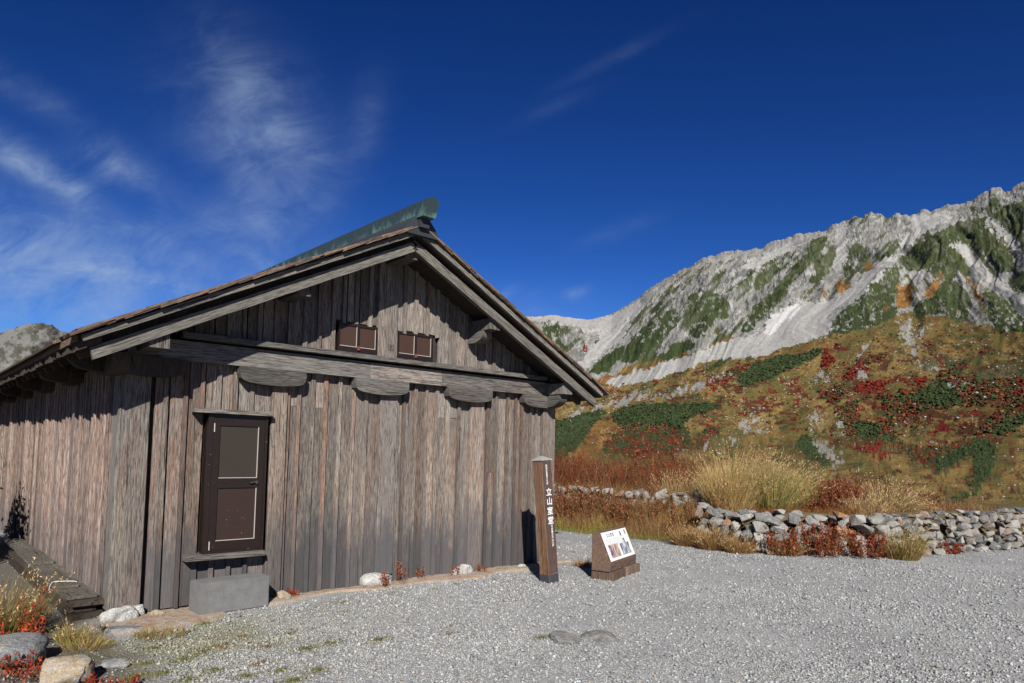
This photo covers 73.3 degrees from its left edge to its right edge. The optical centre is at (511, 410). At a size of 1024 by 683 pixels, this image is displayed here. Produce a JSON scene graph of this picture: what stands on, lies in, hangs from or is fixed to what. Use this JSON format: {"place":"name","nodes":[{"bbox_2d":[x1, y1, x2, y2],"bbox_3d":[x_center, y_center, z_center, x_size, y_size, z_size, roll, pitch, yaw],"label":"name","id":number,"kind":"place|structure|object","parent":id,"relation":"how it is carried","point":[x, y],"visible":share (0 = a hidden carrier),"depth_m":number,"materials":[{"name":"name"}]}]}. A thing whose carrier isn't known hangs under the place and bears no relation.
{"place":"outdoors","nodes":[
{"label":"outdoors","id":0,"kind":"place"},
{"bbox_2d":[96,558,570,634],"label":"path","id":1,"kind":"structure","parent":0,"point":[181,617],"depth_m":7.10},
{"bbox_2d":[134,604,144,614],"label":"corner stone","id":2,"kind":"object","parent":1,"relation":"on","point":[140,609],"visible":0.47,"depth_m":6.30,"materials":[{"name":"white stone"}]},
{"bbox_2d":[189,572,269,614],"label":"concrete block","id":3,"kind":"structure","parent":1,"relation":"on","point":[229,593],"depth_m":6.59,"materials":[{"name":"grey concrete"}]},
{"bbox_2d":[277,590,290,598],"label":"doorstep stone","id":4,"kind":"object","parent":1,"relation":"on","point":[282,594],"visible":0.78,"depth_m":7.11,"materials":[{"name":"beige stone"}]},
{"bbox_2d":[286,587,298,595],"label":"red weed","id":5,"kind":"object","parent":1,"relation":"on","point":[293,593],"visible":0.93,"depth_m":7.25,"materials":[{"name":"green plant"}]},
{"bbox_2d":[379,572,389,585],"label":"red weed","id":6,"kind":"object","parent":1,"relation":"on","point":[385,581],"visible":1,"depth_m":7.83,"materials":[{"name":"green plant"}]},
{"bbox_2d":[395,561,407,582],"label":"red weed","id":7,"kind":"object","parent":1,"relation":"on","point":[399,572],"visible":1,"depth_m":8.11,"materials":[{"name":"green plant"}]},
{"bbox_2d":[416,565,425,576],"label":"red weed","id":8,"kind":"object","parent":1,"relation":"on","point":[420,572],"visible":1,"depth_m":8.37,"materials":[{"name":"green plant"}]},
{"bbox_2d":[449,565,462,573],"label":"red weed","id":9,"kind":"object","parent":1,"relation":"on","point":[453,569],"visible":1,"depth_m":8.64,"materials":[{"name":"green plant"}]},
{"bbox_2d":[477,563,486,571],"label":"red weed","id":10,"kind":"object","parent":1,"relation":"on","point":[480,565],"visible":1,"depth_m":8.95,"materials":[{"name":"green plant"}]},
{"bbox_2d":[0,182,1023,504],"bbox_3d":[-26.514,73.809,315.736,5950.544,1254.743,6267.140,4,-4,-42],"label":"mountains","id":11,"kind":"structure","parent":0,"point":[926,274],"depth_m":899.60,"materials":[{"name":"grey stone"}]},
{"bbox_2d":[554,325,1023,498],"bbox_3d":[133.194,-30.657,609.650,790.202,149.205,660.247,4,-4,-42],"label":"slope scrub","id":12,"kind":"object","parent":11,"relation":"on","point":[763,374],"visible":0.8,"depth_m":653.32,"materials":[{"name":"plant"}]},
{"bbox_2d":[557,321,1023,496],"bbox_3d":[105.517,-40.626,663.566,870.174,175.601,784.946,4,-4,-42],"label":"slope boulders","id":13,"kind":"object","parent":11,"relation":"on","point":[827,390],"visible":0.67,"depth_m":742.69,"materials":[{"name":"grey stone"}]},
{"bbox_2d":[0,496,1023,682],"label":"ground","id":14,"kind":"structure","parent":0,"point":[6,568],"depth_m":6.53,"materials":[{"name":"grey gravel"}]},
{"bbox_2d":[0,461,6,542],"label":"dark shrub","id":15,"kind":"object","parent":14,"relation":"on","point":[4,466],"visible":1,"depth_m":9.38,"materials":[{"name":"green plant"}]},
{"bbox_2d":[0,649,45,682],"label":"red leaf plant","id":16,"kind":"object","parent":14,"relation":"on","point":[16,666],"visible":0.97,"depth_m":4.64,"materials":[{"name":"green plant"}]},
{"bbox_2d":[0,632,48,667],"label":"boulder","id":17,"kind":"object","parent":14,"relation":"on","point":[23,643],"visible":0.78,"depth_m":4.82,"materials":[{"name":"grey stone"}]},
{"bbox_2d":[0,610,49,634],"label":"red leaf plant","id":18,"kind":"object","parent":14,"relation":"on","point":[23,629],"visible":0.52,"depth_m":5.25,"materials":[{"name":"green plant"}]},
{"bbox_2d":[16,585,46,632],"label":"red leaf plant","id":19,"kind":"object","parent":14,"relation":"on","point":[35,604],"visible":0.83,"depth_m":5.49,"materials":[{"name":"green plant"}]},
{"bbox_2d":[0,554,79,633],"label":"grass clump","id":20,"kind":"object","parent":14,"relation":"on","point":[10,616],"visible":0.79,"depth_m":5.68,"materials":[{"name":"yellow plant"}]},
{"bbox_2d":[8,559,103,620],"bbox_3d":[-5.113,1.901,7.585,0.274,0.052,3.810,4,-5,-43],"label":"timber plank","id":21,"kind":"object","parent":14,"relation":"on","point":[81,615],"visible":0.34,"depth_m":6.37,"materials":[{"name":"brown wood"}]},
{"bbox_2d":[23,567,95,612],"bbox_3d":[-5.095,1.843,7.582,0.252,0.048,3.640,4,-4,-41],"label":"timber plank","id":22,"kind":"object","parent":21,"relation":"on","point":[66,608],"visible":0.29,"depth_m":6.27,"materials":[{"name":"brown wood"}]},
{"bbox_2d":[9,550,104,607],"bbox_3d":[-5.118,1.788,7.597,0.264,0.046,3.791,4,-5,-43],"label":"timber plank","id":23,"kind":"object","parent":22,"relation":"on","point":[97,600],"visible":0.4,"depth_m":6.31,"materials":[{"name":"brown wood"}]},
{"bbox_2d":[15,548,96,600],"bbox_3d":[-5.077,1.744,7.555,0.252,0.026,3.511,4,-4,-42],"label":"timber plank","id":24,"kind":"object","parent":23,"relation":"on","point":[85,591],"visible":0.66,"depth_m":6.52,"materials":[{"name":"grey wood"}]},
{"bbox_2d":[4,538,53,564],"bbox_3d":[-6.088,1.750,8.628,0.202,0.030,2.358,4,-5,-43],"label":"timber plank","id":25,"kind":"object","parent":24,"relation":"on","point":[24,549],"visible":1,"depth_m":8.40,"materials":[{"name":"grey wood"}]},
{"bbox_2d":[33,565,78,588],"bbox_3d":[-4.692,1.692,7.055,0.170,0.026,1.370,4,-5,-43],"label":"timber plank","id":26,"kind":"object","parent":24,"relation":"on","point":[48,570],"visible":0.79,"depth_m":6.96,"materials":[{"name":"grey wood"}]},
{"bbox_2d":[39,655,94,682],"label":"boulder","id":27,"kind":"object","parent":14,"relation":"on","point":[70,669],"visible":0.98,"depth_m":4.50,"materials":[{"name":"beige stone"}]},
{"bbox_2d":[44,610,108,643],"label":"grass clump","id":28,"kind":"object","parent":14,"relation":"on","point":[65,637],"visible":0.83,"depth_m":5.49,"materials":[{"name":"yellow plant"}]},
{"bbox_2d":[53,629,120,653],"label":"grass clump","id":29,"kind":"object","parent":14,"relation":"on","point":[96,641],"visible":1,"depth_m":5.34,"materials":[{"name":"yellow plant"}]},
{"bbox_2d":[73,623,105,635],"bbox_3d":[-3.522,1.836,5.766,0.196,0.068,0.262,-1,-4,36],"label":"flat stone","id":30,"kind":"object","parent":14,"relation":"on","point":[99,626],"visible":0.48,"depth_m":5.73,"materials":[{"name":"grey stone"}]},
{"bbox_2d":[83,672,142,682],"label":"red leaf plant","id":31,"kind":"object","parent":14,"relation":"on","point":[92,677],"visible":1,"depth_m":4.52,"materials":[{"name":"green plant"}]},
{"bbox_2d":[97,658,129,668],"bbox_3d":[-2.836,1.807,4.903,0.214,0.069,0.114,2,-3,-8],"label":"flat stone","id":32,"kind":"object","parent":14,"relation":"on","point":[116,663],"visible":0.96,"depth_m":4.87,"materials":[{"name":"grey stone"}]},
{"bbox_2d":[99,605,138,622],"bbox_3d":[-3.500,1.825,6.127,0.186,0.170,0.303,0,-4,28],"label":"corner stone","id":33,"kind":"object","parent":14,"relation":"on","point":[124,613],"visible":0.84,"depth_m":6.06,"materials":[{"name":"white stone"}]},
{"bbox_2d":[105,625,144,633],"bbox_3d":[-3.279,1.856,5.846,0.306,0.045,0.190,3,-4,-25],"label":"flat stone","id":34,"kind":"object","parent":14,"relation":"on","point":[109,630],"visible":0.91,"depth_m":5.81,"materials":[{"name":"grey stone"}]},
{"bbox_2d":[127,623,186,641],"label":"grass clump","id":35,"kind":"object","parent":14,"relation":"on","point":[158,635],"visible":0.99,"depth_m":5.69,"materials":[{"name":"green plant"}]},
{"bbox_2d":[149,609,165,614],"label":"pebble","id":36,"kind":"object","parent":14,"relation":"on","point":[155,612],"depth_m":6.35,"materials":[{"name":"beige stone"}]},
{"bbox_2d":[230,613,240,617],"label":"wall pebble","id":37,"kind":"object","parent":14,"relation":"on","point":[235,615],"depth_m":6.36,"materials":[{"name":"grey stone"}]},
{"bbox_2d":[13,571,548,682],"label":"moss and turf","id":38,"kind":"object","parent":14,"relation":"on","point":[291,680],"visible":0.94,"depth_m":5.10,"materials":[{"name":"green plant"}]},
{"bbox_2d":[0,196,609,611],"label":"timber hut","id":39,"kind":"object","parent":14,"relation":"on","point":[376,396],"visible":0.99,"depth_m":7.71,"materials":[{"name":"brown wood"}]},
{"bbox_2d":[207,417,265,550],"bbox_3d":[-2.770,0.729,6.934,0.523,1.314,0.076,4,-4,-42],"label":"door","id":40,"kind":"structure","parent":39,"relation":"in","point":[237,465],"depth_m":6.93,"materials":[{"name":"wood"}]},
{"bbox_2d":[335,321,377,354],"bbox_3d":[-1.791,-0.835,7.986,0.512,0.332,0.080,4,-4,-42],"label":"window","id":41,"kind":"structure","parent":39,"relation":"in","point":[350,337],"depth_m":7.96,"materials":[{"name":"brown wood"}]},
{"bbox_2d":[397,331,432,361],"bbox_3d":[-1.203,-0.791,8.518,0.518,0.332,0.080,4,-4,-42],"label":"window","id":42,"kind":"structure","parent":39,"relation":"in","point":[411,346],"depth_m":8.50,"materials":[{"name":"brown wood"}]},
{"bbox_2d":[360,572,391,586],"bbox_3d":[-1.573,1.989,7.995,0.246,0.223,0.436,-2,-4,42],"label":"foundation stone","id":43,"kind":"object","parent":14,"relation":"on","point":[369,579],"visible":0.65,"depth_m":7.87,"materials":[{"name":"white stone"}]},
{"bbox_2d":[451,564,472,574],"bbox_3d":[-0.655,2.065,8.853,0.366,0.178,0.205,4,-4,-39],"label":"foundation stone","id":44,"kind":"object","parent":14,"relation":"on","point":[465,568],"visible":0.53,"depth_m":8.81,"materials":[{"name":"white stone"}]},
{"bbox_2d":[531,456,558,582],"bbox_3d":[0.411,1.365,8.510,0.275,1.616,0.268,4,-4,-42],"label":"signpost","id":45,"kind":"object","parent":14,"relation":"on","point":[545,517],"visible":1,"depth_m":8.45,"materials":[{"name":"brown wood"}]},
{"bbox_2d":[549,630,581,644],"bbox_3d":[0.454,1.945,5.896,0.270,0.099,0.377,1,-3,-2],"label":"embedded stone","id":46,"kind":"object","parent":14,"relation":"on","point":[561,637],"visible":0.88,"depth_m":5.80,"materials":[{"name":"grey stone"}]},
{"bbox_2d":[581,630,620,644],"bbox_3d":[0.756,1.950,5.920,0.303,0.088,0.373,5,-5,-44],"label":"embedded stone","id":47,"kind":"object","parent":14,"relation":"on","point":[605,637],"visible":0.84,"depth_m":5.87,"materials":[{"name":"grey stone"}]},
{"bbox_2d":[591,526,639,580],"bbox_3d":[1.381,1.887,9.095,0.315,0.646,0.955,-1,-4,30],"label":"information sign","id":48,"kind":"object","parent":14,"relation":"on","point":[613,556],"visible":0.98,"depth_m":8.82,"materials":[{"name":"brown stone"}]},
{"bbox_2d":[554,484,704,511],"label":"dry stone wall","id":49,"kind":"structure","parent":14,"relation":"on","point":[646,492],"depth_m":14.37,"materials":[{"name":"grey stone"}]},
{"bbox_2d":[648,467,709,498],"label":"grass clump","id":50,"kind":"object","parent":14,"relation":"on","point":[677,488],"visible":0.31,"depth_m":14.46,"materials":[{"name":"brown plant"}]},
{"bbox_2d":[554,445,813,493],"bbox_3d":[3.223,1.409,16.366,7.256,1.300,3.148,-1,-4,38],"label":"red thicket","id":51,"kind":"object","parent":14,"relation":"on","point":[582,468],"visible":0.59,"depth_m":16.28,"materials":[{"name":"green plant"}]},
{"bbox_2d":[663,518,707,546],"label":"grass clump","id":52,"kind":"object","parent":14,"relation":"on","point":[677,539],"visible":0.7,"depth_m":12.09,"materials":[{"name":"yellow plant"}]},
{"bbox_2d":[682,513,743,550],"bbox_3d":[3.508,2.058,11.873,1.338,0.621,1.296,4,-4,-42],"label":"grass clump","id":53,"kind":"object","parent":14,"relation":"on","point":[709,542],"visible":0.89,"depth_m":11.68,"materials":[{"name":"yellow plant"}]},
{"bbox_2d":[717,531,761,553],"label":"grass clump","id":54,"kind":"object","parent":14,"relation":"on","point":[742,548],"visible":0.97,"depth_m":11.32,"materials":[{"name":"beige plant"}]},
{"bbox_2d":[685,440,815,511],"bbox_3d":[4.584,1.254,13.484,2.481,1.459,2.395,4,-4,-42],"label":"grass clump","id":55,"kind":"object","parent":14,"relation":"on","point":[737,493],"visible":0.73,"depth_m":13.04,"materials":[{"name":"beige plant"}]},
{"bbox_2d":[555,475,999,525],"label":"terrace grass","id":56,"kind":"structure","parent":14,"relation":"on","point":[944,506],"depth_m":13.08,"materials":[{"name":"brown plant"}]},
{"bbox_2d":[763,525,800,556],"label":"red stalk plant","id":57,"kind":"object","parent":14,"relation":"on","point":[773,543],"visible":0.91,"depth_m":11.04,"materials":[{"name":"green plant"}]},
{"bbox_2d":[731,445,841,509],"bbox_3d":[5.165,1.269,13.060,2.031,1.367,2.079,0,-4,25],"label":"grass clump","id":58,"kind":"object","parent":14,"relation":"on","point":[792,496],"visible":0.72,"depth_m":12.71,"materials":[{"name":"beige plant"}]},
{"bbox_2d":[768,532,811,556],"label":"grass clump","id":59,"kind":"object","parent":14,"relation":"on","point":[787,549],"visible":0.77,"depth_m":11.04,"materials":[{"name":"brown plant"}]},
{"bbox_2d":[694,502,915,558],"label":"dry stone wall","id":60,"kind":"structure","parent":14,"relation":"on","point":[861,524],"depth_m":11.39,"materials":[{"name":"grey stone"}]},
{"bbox_2d":[798,516,849,558],"bbox_3d":[5.006,2.047,11.132,0.736,0.624,0.722,3,-4,-31],"label":"red stalk plant","id":61,"kind":"object","parent":14,"relation":"on","point":[828,544],"visible":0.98,"depth_m":11.00,"materials":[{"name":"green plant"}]},
{"bbox_2d":[779,474,948,511],"bbox_3d":[6.903,1.622,14.169,4.389,0.744,2.106,3,-4,-25],"label":"red thicket","id":62,"kind":"object","parent":14,"relation":"on","point":[834,492],"visible":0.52,"depth_m":13.24,"materials":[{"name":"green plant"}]},
{"bbox_2d":[831,490,897,513],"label":"grass clump","id":63,"kind":"object","parent":14,"relation":"on","point":[874,506],"visible":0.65,"depth_m":12.64,"materials":[{"name":"yellow plant"}]},
{"bbox_2d":[843,525,890,558],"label":"red stalk plant","id":64,"kind":"object","parent":14,"relation":"on","point":[875,549],"visible":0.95,"depth_m":10.94,"materials":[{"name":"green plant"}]},
{"bbox_2d":[855,472,944,513],"bbox_3d":[7.380,1.575,13.250,1.703,0.816,1.667,4,-4,-42],"label":"grass clump","id":65,"kind":"object","parent":14,"relation":"on","point":[911,503],"visible":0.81,"depth_m":13.07,"materials":[{"name":"yellow plant"}]},
{"bbox_2d":[861,518,951,560],"bbox_3d":[6.343,2.022,11.166,1.230,0.737,1.103,2,-3,-16],"label":"grass clump","id":66,"kind":"object","parent":14,"relation":"on","point":[908,551],"visible":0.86,"depth_m":10.95,"materials":[{"name":"yellow plant"}]},
{"bbox_2d":[865,507,1023,557],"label":"dry stone wall","id":67,"kind":"structure","parent":14,"relation":"on","point":[972,536],"depth_m":12.63,"materials":[{"name":"grey stone"}]},
{"bbox_2d":[936,541,965,553],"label":"red stalk plant","id":68,"kind":"object","parent":14,"relation":"on","point":[955,549],"visible":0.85,"depth_m":11.71,"materials":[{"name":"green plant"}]},
{"bbox_2d":[0,0,1023,332],"label":"sky","id":69,"kind":"structure","parent":0,"point":[579,156],"materials":[{"name":"blue"}]},
{"bbox_2d":[571,557,591,566],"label":"grass clump","id":70,"kind":"object","parent":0,"point":[580,563],"visible":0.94,"depth_m":9.63,"materials":[{"name":"beige plant"}]},
{"bbox_2d":[555,520,674,541],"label":"verge grass","id":71,"kind":"structure","parent":0,"point":[658,537],"depth_m":13.42,"materials":[{"name":"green plant"}]},
{"bbox_2d":[554,472,733,539],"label":"bank grass","id":72,"kind":"structure","parent":0,"point":[633,514],"depth_m":13.98,"materials":[{"name":"brown plant"}]}
]}

